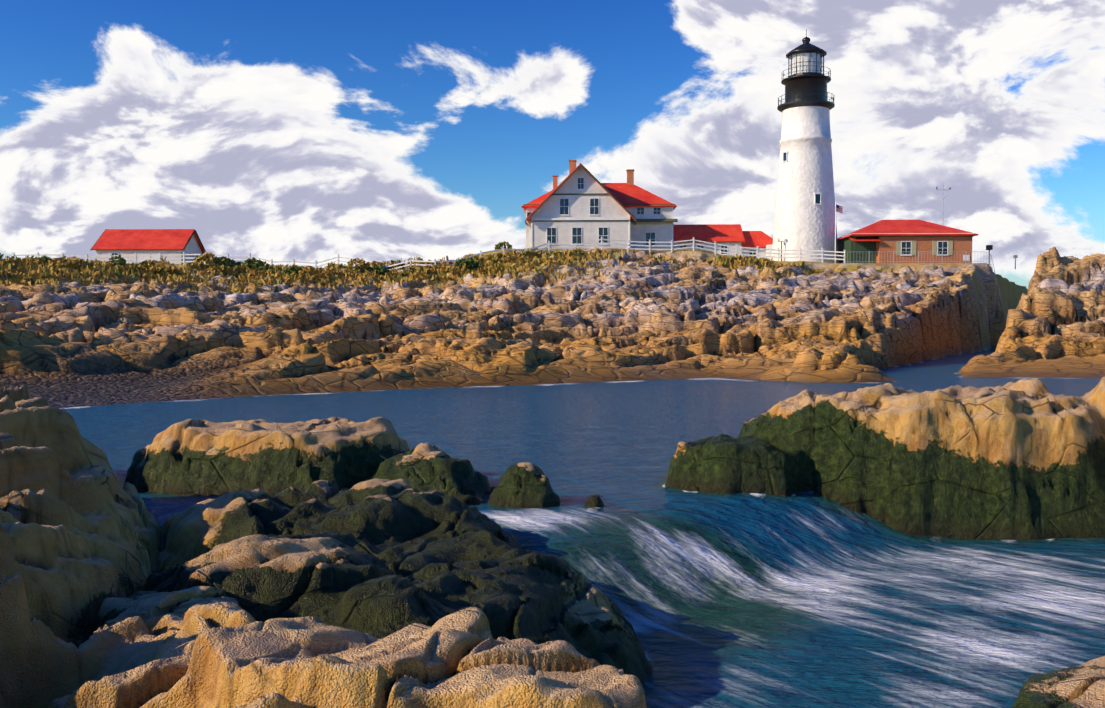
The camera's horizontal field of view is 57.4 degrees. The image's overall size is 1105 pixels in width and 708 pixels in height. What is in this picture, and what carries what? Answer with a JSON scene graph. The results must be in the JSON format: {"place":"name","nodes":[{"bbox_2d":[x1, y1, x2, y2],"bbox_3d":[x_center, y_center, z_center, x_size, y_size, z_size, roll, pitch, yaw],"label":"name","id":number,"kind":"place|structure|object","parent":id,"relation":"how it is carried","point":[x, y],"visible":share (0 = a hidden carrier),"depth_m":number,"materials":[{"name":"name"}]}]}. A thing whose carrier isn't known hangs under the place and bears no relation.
{"place":"outdoors","nodes":[
{"label":"outdoors","id":0,"kind":"place"},
{"bbox_2d":[0,247,1104,407],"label":"headland","id":1,"kind":"structure","parent":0,"point":[136,340],"depth_m":50.81,"materials":[{"name":"brown stone"}]},
{"bbox_2d":[90,229,205,264],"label":"shed","id":2,"kind":"structure","parent":1,"relation":"on","point":[142,241],"depth_m":109.86,"materials":[{"name":"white wood"}]},
{"bbox_2d":[8,241,583,280],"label":"brush","id":3,"kind":"object","parent":1,"relation":"on","point":[153,267],"visible":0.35,"depth_m":88.37,"materials":[{"name":"green plant"}]},
{"bbox_2d":[3,237,844,270],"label":"rail fence","id":4,"kind":"object","parent":1,"relation":"on","point":[434,261],"visible":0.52,"depth_m":102.23,"materials":[{"name":"white paint"}]},
{"bbox_2d":[0,245,909,293],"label":"grass tufts","id":5,"kind":"object","parent":1,"relation":"on","point":[273,272],"visible":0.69,"depth_m":86.18,"materials":[{"name":"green plant"}]},
{"bbox_2d":[521,160,772,258],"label":"keepers house","id":6,"kind":"structure","parent":1,"relation":"on","point":[580,203],"depth_m":107.70,"materials":[{"name":"white paint"}]},
{"bbox_2d":[777,238,785,260],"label":"lamp post","id":7,"kind":"object","parent":1,"relation":"on","point":[778,239],"visible":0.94,"depth_m":106.94,"materials":[{"name":"white metal"}]},
{"bbox_2d":[766,29,838,262],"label":"lighthouse","id":8,"kind":"object","parent":1,"relation":"on","point":[805,209],"visible":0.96,"depth_m":106.79,"materials":[{"name":"white paint"}]},
{"bbox_2d":[835,201,842,262],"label":"flag pole","id":9,"kind":"object","parent":1,"relation":"on","point":[838,208],"visible":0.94,"depth_m":105.26,"materials":[{"name":"white metal"}]},
{"bbox_2d":[837,220,978,262],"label":"fog signal building","id":10,"kind":"structure","parent":1,"relation":"on","point":[904,240],"depth_m":103.28,"materials":[{"name":"brick"}]},
{"bbox_2d":[936,183,950,208],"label":"weather mast","id":11,"kind":"object","parent":10,"relation":"on","point":[943,194],"visible":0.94,"depth_m":108.78,"materials":[{"name":"grey metal"}]},
{"bbox_2d":[847,251,999,295],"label":"wire fence","id":12,"kind":"object","parent":1,"relation":"on","point":[918,261],"visible":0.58,"depth_m":101.86,"materials":[{"name":"grey metal"}]},
{"bbox_2d":[986,245,1017,268],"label":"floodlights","id":13,"kind":"object","parent":1,"relation":"on","point":[989,247],"visible":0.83,"depth_m":103.16,"materials":[{"name":"grey metal"}]},
{"bbox_2d":[0,0,1104,288],"label":"sky","id":14,"kind":"structure","parent":0,"point":[277,130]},
{"bbox_2d":[59,349,1104,707],"bbox_3d":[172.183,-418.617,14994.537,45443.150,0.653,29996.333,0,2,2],"label":"sea","id":15,"kind":"structure","parent":0,"point":[807,599],"depth_m":11.82,"materials":[{"name":"liquid"}]},
{"bbox_2d":[0,377,1104,707],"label":"shore rocks","id":16,"kind":"object","parent":15,"relation":"in","point":[340,563],"visible":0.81,"depth_m":8.38,"materials":[{"name":"brown stone"}]}
]}

